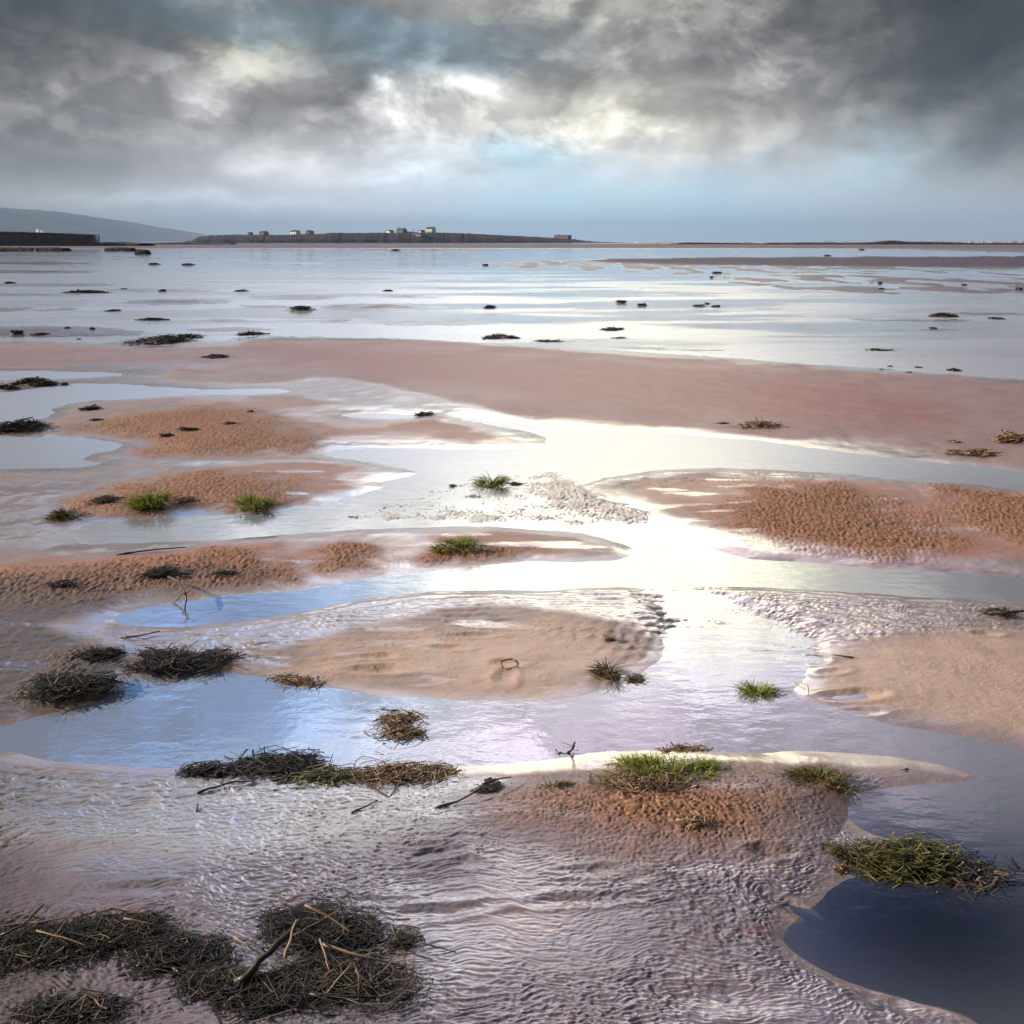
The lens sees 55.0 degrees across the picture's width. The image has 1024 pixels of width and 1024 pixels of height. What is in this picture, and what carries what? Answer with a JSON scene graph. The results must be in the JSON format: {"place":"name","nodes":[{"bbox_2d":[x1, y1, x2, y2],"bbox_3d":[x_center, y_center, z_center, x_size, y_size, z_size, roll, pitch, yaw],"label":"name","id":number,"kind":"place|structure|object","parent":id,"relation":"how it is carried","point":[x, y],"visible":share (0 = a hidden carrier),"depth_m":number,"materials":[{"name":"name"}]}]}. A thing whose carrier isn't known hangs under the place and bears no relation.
{"place":"outdoors","nodes":[
{"label":"outdoors","id":0,"kind":"place"},
{"bbox_2d":[0,208,208,240],"bbox_3d":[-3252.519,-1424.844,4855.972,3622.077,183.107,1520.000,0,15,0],"label":"hill","id":1,"kind":"structure","parent":0,"point":[24,220],"depth_m":4481.64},
{"bbox_2d":[165,232,630,242],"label":"island","id":2,"kind":"structure","parent":0,"point":[428,237],"depth_m":967.51,"materials":[{"name":"grey"}]},
{"bbox_2d":[290,229,300,234],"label":"house","id":3,"kind":"structure","parent":2,"relation":"on","point":[296,232],"depth_m":981.12,"materials":[{"name":"paint"}]},
{"bbox_2d":[396,227,406,232],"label":"house","id":4,"kind":"structure","parent":2,"relation":"on","point":[401,230],"depth_m":980.78,"materials":[{"name":"paint"}]},
{"bbox_2d":[426,226,435,232],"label":"house","id":5,"kind":"structure","parent":2,"relation":"on","point":[429,229],"depth_m":980.84,"materials":[{"name":"paint"}]},
{"bbox_2d":[554,234,571,238],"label":"house","id":6,"kind":"structure","parent":2,"relation":"on","point":[563,236],"depth_m":980.92,"materials":[{"name":"stone"}]},
{"bbox_2d":[0,244,1023,1023],"bbox_3d":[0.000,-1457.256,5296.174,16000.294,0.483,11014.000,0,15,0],"label":"ground","id":7,"kind":"structure","parent":0,"point":[674,536],"depth_m":3.94,"materials":[{"name":"sand"}]},
{"bbox_2d":[10,330,24,334],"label":"weed clump","id":8,"kind":"object","parent":7,"relation":"on","point":[14,332],"visible":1,"depth_m":17.43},
{"bbox_2d":[30,332,49,334],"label":"weed clump","id":9,"kind":"object","parent":7,"relation":"on","point":[39,333],"visible":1,"depth_m":17.32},
{"bbox_2d":[0,231,99,245],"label":"sea wall","id":10,"kind":"structure","parent":7,"relation":"on","point":[33,239],"depth_m":316.91,"materials":[{"name":"stone"}]},
{"bbox_2d":[37,579,85,589],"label":"weed clump","id":11,"kind":"object","parent":7,"relation":"on","point":[63,583],"visible":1,"depth_m":4.64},
{"bbox_2d":[0,910,122,980],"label":"weed heap","id":12,"kind":"object","parent":7,"relation":"on","point":[28,945],"visible":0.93,"depth_m":2.27,"materials":[{"name":"plant"}]},
{"bbox_2d":[0,904,44,936],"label":"stick","id":13,"kind":"object","parent":12,"relation":"on","point":[22,925],"visible":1,"depth_m":2.29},
{"bbox_2d":[36,930,90,947],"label":"reed stalk","id":14,"kind":"object","parent":12,"relation":"on","point":[61,937],"visible":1,"depth_m":2.24,"materials":[{"name":"plant"}]},
{"bbox_2d":[38,506,87,521],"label":"grass tuft","id":15,"kind":"object","parent":7,"relation":"on","point":[59,514],"visible":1,"depth_m":5.85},
{"bbox_2d":[9,669,133,708],"bbox_3d":[-1.640,0.629,3.612,0.404,0.066,0.348,-14,20,-41],"label":"weed clump","id":16,"kind":"object","parent":7,"relation":"on","point":[82,687],"visible":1,"depth_m":3.57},
{"bbox_2d":[0,987,149,1023],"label":"weed heap","id":17,"kind":"object","parent":7,"relation":"on","point":[67,1010],"visible":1,"depth_m":2.09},
{"bbox_2d":[78,404,102,410],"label":"weed clump","id":18,"kind":"object","parent":7,"relation":"on","point":[85,408],"visible":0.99,"depth_m":9.56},
{"bbox_2d":[67,644,125,662],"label":"weed clump","id":19,"kind":"object","parent":7,"relation":"on","point":[98,653],"visible":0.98,"depth_m":3.87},
{"bbox_2d":[87,495,124,504],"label":"weed clump","id":20,"kind":"object","parent":7,"relation":"on","point":[103,499],"visible":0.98,"depth_m":6.16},
{"bbox_2d":[52,904,189,957],"bbox_3d":[-0.943,0.991,2.334,0.347,0.047,0.196,0,15,0],"label":"weed heap","id":21,"kind":"object","parent":7,"relation":"on","point":[121,930],"visible":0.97,"depth_m":2.33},
{"bbox_2d":[120,631,159,637],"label":"stick","id":22,"kind":"object","parent":7,"relation":"on","point":[137,635],"visible":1,"depth_m":4.07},
{"bbox_2d":[114,486,179,511],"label":"grass tuft","id":23,"kind":"object","parent":7,"relation":"on","point":[148,501],"visible":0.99,"depth_m":6.03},
{"bbox_2d":[116,547,186,554],"bbox_3d":[-1.909,0.205,5.209,0.353,0.018,0.013,-5,16,-18],"label":"stick","id":24,"kind":"object","parent":7,"relation":"on","point":[149,550],"visible":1,"depth_m":5.20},
{"bbox_2d":[135,317,169,320],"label":"weed clump","id":25,"kind":"object","parent":7,"relation":"on","point":[150,319],"visible":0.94,"depth_m":20.60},
{"bbox_2d":[124,333,197,345],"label":"weed clump","id":26,"kind":"object","parent":7,"relation":"on","point":[165,339],"visible":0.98,"depth_m":15.96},
{"bbox_2d":[158,433,173,436],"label":"weed clump","id":27,"kind":"object","parent":7,"relation":"on","point":[166,435],"visible":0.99,"depth_m":8.22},
{"bbox_2d":[138,563,194,579],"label":"weed clump","id":28,"kind":"object","parent":7,"relation":"on","point":[164,571],"visible":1,"depth_m":4.78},
{"bbox_2d":[104,923,248,984],"bbox_3d":[-0.768,1.014,2.258,0.326,0.044,0.207,0,15,0],"label":"weed heap","id":29,"kind":"object","parent":7,"relation":"on","point":[177,950],"visible":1,"depth_m":2.25,"materials":[{"name":"plant"}]},
{"bbox_2d":[123,917,174,931],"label":"reed stalk","id":30,"kind":"object","parent":29,"relation":"on","point":[124,918],"visible":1,"depth_m":2.30,"materials":[{"name":"plant"}]},
{"bbox_2d":[111,641,257,678],"bbox_3d":[-1.282,0.572,3.841,0.553,0.069,0.307,0,15,0],"label":"weed clump","id":31,"kind":"object","parent":7,"relation":"on","point":[168,661],"visible":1,"depth_m":3.82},
{"bbox_2d":[180,426,202,431],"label":"weed clump","id":32,"kind":"object","parent":7,"relation":"on","point":[188,428],"visible":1,"depth_m":8.44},
{"bbox_2d":[181,333,205,338],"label":"weed clump","id":33,"kind":"object","parent":7,"relation":"on","point":[190,335],"visible":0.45,"depth_m":16.91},
{"bbox_2d":[173,760,242,780],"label":"weed clump","id":34,"kind":"object","parent":7,"relation":"on","point":[205,769],"visible":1,"depth_m":3.05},
{"bbox_2d":[157,951,276,1014],"bbox_3d":[-0.648,1.039,2.174,0.299,0.039,0.192,0,15,0],"label":"weed heap","id":35,"kind":"object","parent":7,"relation":"on","point":[203,984],"visible":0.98,"depth_m":2.16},
{"bbox_2d":[233,918,300,984],"bbox_3d":[-0.546,0.995,2.215,0.030,0.075,0.183,14,21,41],"label":"stick","id":36,"kind":"object","parent":35,"relation":"on","point":[247,975],"visible":0.99,"depth_m":2.19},
{"bbox_2d":[205,569,243,576],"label":"weed clump","id":37,"kind":"object","parent":7,"relation":"on","point":[224,572],"visible":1,"depth_m":4.81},
{"bbox_2d":[197,780,254,793],"bbox_3d":[-0.862,0.823,2.961,0.171,0.017,0.017,-8,17,-28],"label":"stick","id":38,"kind":"object","parent":7,"relation":"on","point":[205,789],"visible":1,"depth_m":2.95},
{"bbox_2d":[233,936,260,953],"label":"reed stalk","id":39,"kind":"object","parent":7,"relation":"on","point":[239,940],"visible":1,"depth_m":2.26,"materials":[{"name":"plant"}]},
{"bbox_2d":[217,490,279,511],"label":"grass tuft","id":40,"kind":"object","parent":7,"relation":"on","point":[253,505],"visible":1,"depth_m":6.04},
{"bbox_2d":[212,744,350,783],"bbox_3d":[-0.743,0.797,3.099,0.475,0.057,0.270,0,15,0],"label":"weed clump","id":41,"kind":"object","parent":7,"relation":"on","point":[292,761],"visible":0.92,"depth_m":3.10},
{"bbox_2d":[204,963,361,1023],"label":"weed heap","id":42,"kind":"object","parent":7,"relation":"on","point":[260,999],"visible":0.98,"depth_m":2.11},
{"bbox_2d":[265,672,330,691],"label":"straw litter","id":43,"kind":"object","parent":7,"relation":"on","point":[301,682],"visible":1,"depth_m":3.69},
{"bbox_2d":[271,763,371,790],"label":"straw litter","id":44,"kind":"object","parent":7,"relation":"on","point":[322,775],"visible":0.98,"depth_m":3.01,"materials":[{"name":"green plant"}]},
{"bbox_2d":[236,887,409,965],"bbox_3d":[-0.448,0.983,2.337,0.399,0.066,0.284,9,18,30],"label":"weed heap","id":45,"kind":"object","parent":7,"relation":"on","point":[310,927],"visible":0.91,"depth_m":2.33,"materials":[{"name":"plant"}]},
{"bbox_2d":[304,904,357,936],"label":"reed stalk","id":46,"kind":"object","parent":45,"relation":"on","point":[322,913],"visible":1,"depth_m":2.31,"materials":[{"name":"plant"}]},
{"bbox_2d":[257,935,436,1023],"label":"weed heap","id":47,"kind":"object","parent":7,"relation":"on","point":[350,981],"visible":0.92,"depth_m":2.16,"materials":[{"name":"plant"}]},
{"bbox_2d":[283,919,296,958],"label":"reed stalk","id":48,"kind":"object","parent":47,"relation":"on","point":[287,947],"visible":1,"depth_m":2.21,"materials":[{"name":"plant"}]},
{"bbox_2d":[319,938,330,972],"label":"reed stalk","id":49,"kind":"object","parent":47,"relation":"on","point":[320,941],"visible":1,"depth_m":2.20,"materials":[{"name":"plant"}]},
{"bbox_2d":[327,965,350,992],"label":"reed stalk","id":50,"kind":"object","parent":47,"relation":"on","point":[342,974],"visible":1,"depth_m":2.13,"materials":[{"name":"plant"}]},
{"bbox_2d":[307,993,413,999],"bbox_3d":[-0.327,1.047,2.123,0.229,0.015,0.010,0,15,0],"label":"stick","id":51,"kind":"object","parent":47,"relation":"on","point":[363,996],"visible":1,"depth_m":2.12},
{"bbox_2d":[323,942,403,966],"bbox_3d":[-0.335,1.004,2.217,0.193,0.043,0.019,2,16,8],"label":"reed stalk","id":52,"kind":"object","parent":47,"relation":"on","point":[344,951],"visible":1,"depth_m":2.21,"materials":[{"name":"plant"}]},
{"bbox_2d":[355,970,375,991],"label":"reed stalk","id":53,"kind":"object","parent":47,"relation":"on","point":[357,972],"visible":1,"depth_m":2.13,"materials":[{"name":"plant"}]},
{"bbox_2d":[351,799,377,812],"bbox_3d":[-0.425,0.853,2.851,0.014,0.008,0.096,15,21,42],"label":"stick","id":54,"kind":"object","parent":7,"relation":"on","point":[358,809],"visible":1,"depth_m":2.84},
{"bbox_2d":[364,751,419,766],"bbox_3d":[-0.387,0.791,3.147,0.183,0.031,0.144,0,15,0],"label":"foam","id":55,"kind":"object","parent":7,"relation":"on","point":[387,756],"visible":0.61,"depth_m":3.17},
{"bbox_2d":[331,756,464,796],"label":"straw litter","id":56,"kind":"object","parent":7,"relation":"on","point":[400,772],"visible":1,"depth_m":3.03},
{"bbox_2d":[350,706,446,750],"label":"straw litter","id":57,"kind":"object","parent":7,"relation":"on","point":[391,727],"visible":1,"depth_m":3.33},
{"bbox_2d":[382,921,425,954],"bbox_3d":[-0.254,1.005,2.300,0.110,0.041,0.095,-15,21,-43],"label":"weed heap","id":58,"kind":"object","parent":7,"relation":"on","point":[408,939],"visible":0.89,"depth_m":2.30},
{"bbox_2d":[390,924,407,951],"bbox_3d":[-0.263,0.984,2.266,0.052,0.056,0.017,12,19,36],"label":"stick","id":59,"kind":"object","parent":58,"relation":"on","point":[397,936],"visible":1,"depth_m":2.26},
{"bbox_2d":[407,951,432,959],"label":"stick","id":60,"kind":"object","parent":7,"relation":"on","point":[418,955],"visible":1,"depth_m":2.24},
{"bbox_2d":[418,941,455,952],"bbox_3d":[-0.174,1.006,2.271,0.094,0.014,0.009,4,16,14],"label":"stick","id":61,"kind":"object","parent":7,"relation":"on","point":[435,946],"visible":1,"depth_m":2.27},
{"bbox_2d":[421,534,492,553],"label":"grass tuft","id":62,"kind":"object","parent":7,"relation":"on","point":[461,546],"visible":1,"depth_m":5.20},
{"bbox_2d":[435,787,482,808],"bbox_3d":[-0.154,0.834,2.865,0.147,0.042,0.011,-5,16,-19],"label":"stick","id":63,"kind":"object","parent":7,"relation":"on","point":[445,804],"visible":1,"depth_m":2.86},
{"bbox_2d":[461,494,483,499],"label":"grass tuft","id":64,"kind":"object","parent":7,"relation":"on","point":[475,496],"visible":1,"depth_m":6.38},
{"bbox_2d":[469,777,512,796],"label":"weed clump","id":65,"kind":"object","parent":7,"relation":"on","point":[495,785],"visible":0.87,"depth_m":2.94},
{"bbox_2d":[468,472,515,490],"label":"grass tuft","id":66,"kind":"object","parent":7,"relation":"on","point":[494,483],"visible":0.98,"depth_m":6.62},
{"bbox_2d":[482,777,510,784],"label":"stick","id":67,"kind":"object","parent":7,"relation":"on","point":[489,781],"visible":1,"depth_m":2.93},
{"bbox_2d":[481,333,519,339],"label":"weed clump","id":68,"kind":"object","parent":7,"relation":"on","point":[499,336],"visible":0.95,"depth_m":16.77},
{"bbox_2d":[534,778,575,789],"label":"grass tuft","id":69,"kind":"object","parent":7,"relation":"on","point":[557,784],"visible":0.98,"depth_m":2.94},
{"bbox_2d":[577,655,632,682],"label":"grass tuft","id":70,"kind":"object","parent":7,"relation":"on","point":[611,674],"visible":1,"depth_m":3.72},
{"bbox_2d":[600,632,618,641],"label":"grass tuft","id":71,"kind":"object","parent":7,"relation":"on","point":[608,638],"visible":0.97,"depth_m":4.04,"materials":[{"name":"plant"}]},
{"bbox_2d":[624,673,649,684],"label":"straw litter","id":72,"kind":"object","parent":7,"relation":"on","point":[635,679],"visible":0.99,"depth_m":3.71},
{"bbox_2d":[587,766,707,797],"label":"straw litter","id":73,"kind":"object","parent":7,"relation":"on","point":[674,783],"visible":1,"depth_m":2.93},
{"bbox_2d":[585,748,736,784],"bbox_3d":[0.457,0.791,3.023,0.479,0.085,0.229,0,15,0],"label":"grass tuft","id":74,"kind":"object","parent":7,"relation":"on","point":[637,763],"visible":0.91,"depth_m":3.04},
{"bbox_2d":[653,741,712,752],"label":"straw litter","id":75,"kind":"object","parent":7,"relation":"on","point":[681,748],"visible":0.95,"depth_m":3.21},
{"bbox_2d":[671,810,715,829],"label":"weed clump","id":76,"kind":"object","parent":7,"relation":"on","point":[697,820],"visible":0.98,"depth_m":2.73,"materials":[{"name":"plant"}]},
{"bbox_2d":[730,416,785,428],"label":"straw litter","id":77,"kind":"object","parent":7,"relation":"on","point":[757,424],"visible":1,"depth_m":8.65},
{"bbox_2d":[771,762,866,796],"bbox_3d":[0.931,0.809,2.986,0.299,0.070,0.201,0,15,0],"label":"grass tuft","id":78,"kind":"object","parent":7,"relation":"on","point":[832,781],"visible":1,"depth_m":2.98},
{"bbox_2d":[832,863,853,876],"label":"weed clump","id":79,"kind":"object","parent":7,"relation":"on","point":[841,868],"visible":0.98,"depth_m":2.58,"materials":[{"name":"plant"}]},
{"bbox_2d":[815,836,903,871],"bbox_3d":[0.937,0.915,2.637,0.276,0.057,0.138,4,16,13],"label":"grass tuft","id":80,"kind":"object","parent":7,"relation":"on","point":[836,849],"visible":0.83,"depth_m":2.63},
{"bbox_2d":[840,827,980,888],"bbox_3d":[1.061,0.917,2.625,0.391,0.081,0.249,0,15,0],"label":"grass tuft","id":81,"kind":"object","parent":7,"relation":"on","point":[915,854],"visible":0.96,"depth_m":2.60,"materials":[{"name":"plant"}]},
{"bbox_2d":[942,448,1004,457],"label":"straw litter","id":82,"kind":"object","parent":7,"relation":"on","point":[981,452],"visible":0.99,"depth_m":7.56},
{"bbox_2d":[978,606,1022,618],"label":"weed clump","id":83,"kind":"object","parent":7,"relation":"on","point":[986,610],"visible":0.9,"depth_m":4.34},
{"bbox_2d":[986,429,1023,443],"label":"straw litter","id":84,"kind":"object","parent":7,"relation":"on","point":[1006,437],"visible":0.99,"depth_m":8.00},
{"bbox_2d":[987,609,1023,615],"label":"driftwood twig","id":85,"kind":"object","parent":7,"relation":"on","point":[1006,612],"visible":1,"depth_m":4.30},
{"bbox_2d":[0,241,1023,418],"bbox_3d":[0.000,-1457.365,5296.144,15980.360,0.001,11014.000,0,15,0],"label":"water","id":86,"kind":"structure","parent":0,"point":[558,303],"depth_m":25.73,"materials":[{"name":"liquid"}]},
{"bbox_2d":[0,383,20,389],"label":"weed clump","id":87,"kind":"object","parent":86,"relation":"on","point":[4,386],"visible":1,"depth_m":10.98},
{"bbox_2d":[0,416,52,433],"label":"weed clump","id":88,"kind":"object","parent":86,"relation":"on","point":[19,425],"visible":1,"depth_m":8.55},
{"bbox_2d":[7,376,60,386],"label":"weed clump","id":89,"kind":"object","parent":86,"relation":"on","point":[37,381],"visible":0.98,"depth_m":11.27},
{"bbox_2d":[0,247,71,250],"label":"rock reef","id":90,"kind":"object","parent":86,"relation":"in","point":[33,249],"visible":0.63,"depth_m":164.47},
{"bbox_2d":[63,289,112,292],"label":"weed clump","id":91,"kind":"object","parent":86,"relation":"on","point":[86,291],"visible":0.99,"depth_m":31.43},
{"bbox_2d":[104,247,135,250],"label":"rock reef","id":92,"kind":"object","parent":86,"relation":"in","point":[120,249],"visible":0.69,"depth_m":166.34},
{"bbox_2d":[94,241,155,245],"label":"rock reef","id":93,"kind":"object","parent":86,"relation":"in","point":[123,243],"visible":0.81,"depth_m":319.30},
{"bbox_2d":[134,249,150,253],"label":"rock reef","id":94,"kind":"object","parent":86,"relation":"in","point":[141,251],"visible":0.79,"depth_m":125.83},
{"bbox_2d":[167,576,191,610],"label":"forked twig","id":95,"kind":"object","parent":86,"relation":"on","point":[179,584],"visible":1,"depth_m":4.50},
{"bbox_2d":[167,495,198,503],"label":"weed clump","id":96,"kind":"object","parent":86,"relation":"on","point":[186,499],"visible":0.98,"depth_m":6.18,"materials":[{"name":"plant"}]},
{"bbox_2d":[151,242,235,243],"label":"rock reef","id":97,"kind":"object","parent":86,"relation":"in","point":[191,243],"visible":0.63,"depth_m":464.01},
{"bbox_2d":[202,353,234,358],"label":"weed clump","id":98,"kind":"object","parent":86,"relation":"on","point":[211,356],"visible":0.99,"depth_m":13.78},
{"bbox_2d":[236,330,269,335],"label":"weed clump","id":99,"kind":"object","parent":86,"relation":"on","point":[250,333],"visible":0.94,"depth_m":17.37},
{"bbox_2d":[289,305,314,310],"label":"weed clump","id":100,"kind":"object","parent":86,"relation":"on","point":[298,308],"visible":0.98,"depth_m":23.61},
{"bbox_2d":[337,701,402,714],"bbox_3d":[-0.507,0.692,3.525,0.237,0.021,0.135,0,15,0],"label":"foam","id":101,"kind":"object","parent":86,"relation":"on","point":[367,708],"visible":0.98,"depth_m":3.51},
{"bbox_2d":[414,706,432,716],"bbox_3d":[-0.322,0.709,3.484,0.096,0.012,0.066,8,17,26],"label":"foam","id":102,"kind":"object","parent":86,"relation":"on","point":[422,709],"visible":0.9,"depth_m":3.48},
{"bbox_2d":[412,411,437,415],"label":"weed clump","id":103,"kind":"object","parent":86,"relation":"on","point":[423,414],"visible":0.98,"depth_m":9.34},
{"bbox_2d":[483,305,497,308],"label":"weed clump","id":104,"kind":"object","parent":86,"relation":"on","point":[490,307],"visible":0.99,"depth_m":24.19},
{"bbox_2d":[534,339,562,341],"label":"weed clump","id":105,"kind":"object","parent":86,"relation":"on","point":[543,340],"visible":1,"depth_m":16.23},
{"bbox_2d":[599,326,629,330],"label":"weed clump","id":106,"kind":"object","parent":86,"relation":"on","point":[610,328],"visible":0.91,"depth_m":18.32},
{"bbox_2d":[671,242,756,243],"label":"rock reef","id":107,"kind":"object","parent":86,"relation":"in","point":[708,243],"visible":0.66,"depth_m":483.00},
{"bbox_2d":[727,679,788,704],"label":"grass tuft","id":108,"kind":"object","parent":86,"relation":"on","point":[754,694],"visible":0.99,"depth_m":3.60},
{"bbox_2d":[637,241,1023,242],"bbox_3d":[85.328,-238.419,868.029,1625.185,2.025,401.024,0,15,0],"label":"surf","id":109,"kind":"structure","parent":86,"relation":"on","point":[852,242],"depth_m":766.24,"materials":[{"name":"liquid"}]},
{"bbox_2d":[757,240,969,243],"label":"rock reef","id":110,"kind":"object","parent":86,"relation":"in","point":[889,242],"visible":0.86,"depth_m":463.79},
{"bbox_2d":[866,348,898,350],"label":"weed clump","id":111,"kind":"object","parent":86,"relation":"on","point":[874,349],"visible":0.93,"depth_m":14.91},
{"bbox_2d":[929,312,958,317],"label":"weed clump","id":112,"kind":"object","parent":86,"relation":"on","point":[945,315],"visible":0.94,"depth_m":21.46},
{"bbox_2d":[924,851,1023,909],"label":"weed clump","id":113,"kind":"object","parent":86,"relation":"on","point":[988,882],"visible":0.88,"depth_m":2.54,"materials":[{"name":"plant"}]},
{"bbox_2d":[966,243,1023,244],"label":"rock reef","id":114,"kind":"object","parent":86,"relation":"in","point":[996,244],"visible":0.8,"depth_m":444.56},
{"bbox_2d":[0,0,1023,240],"label":"sky","id":115,"kind":"structure","parent":0,"point":[586,120],"materials":[{"name":"grey"}]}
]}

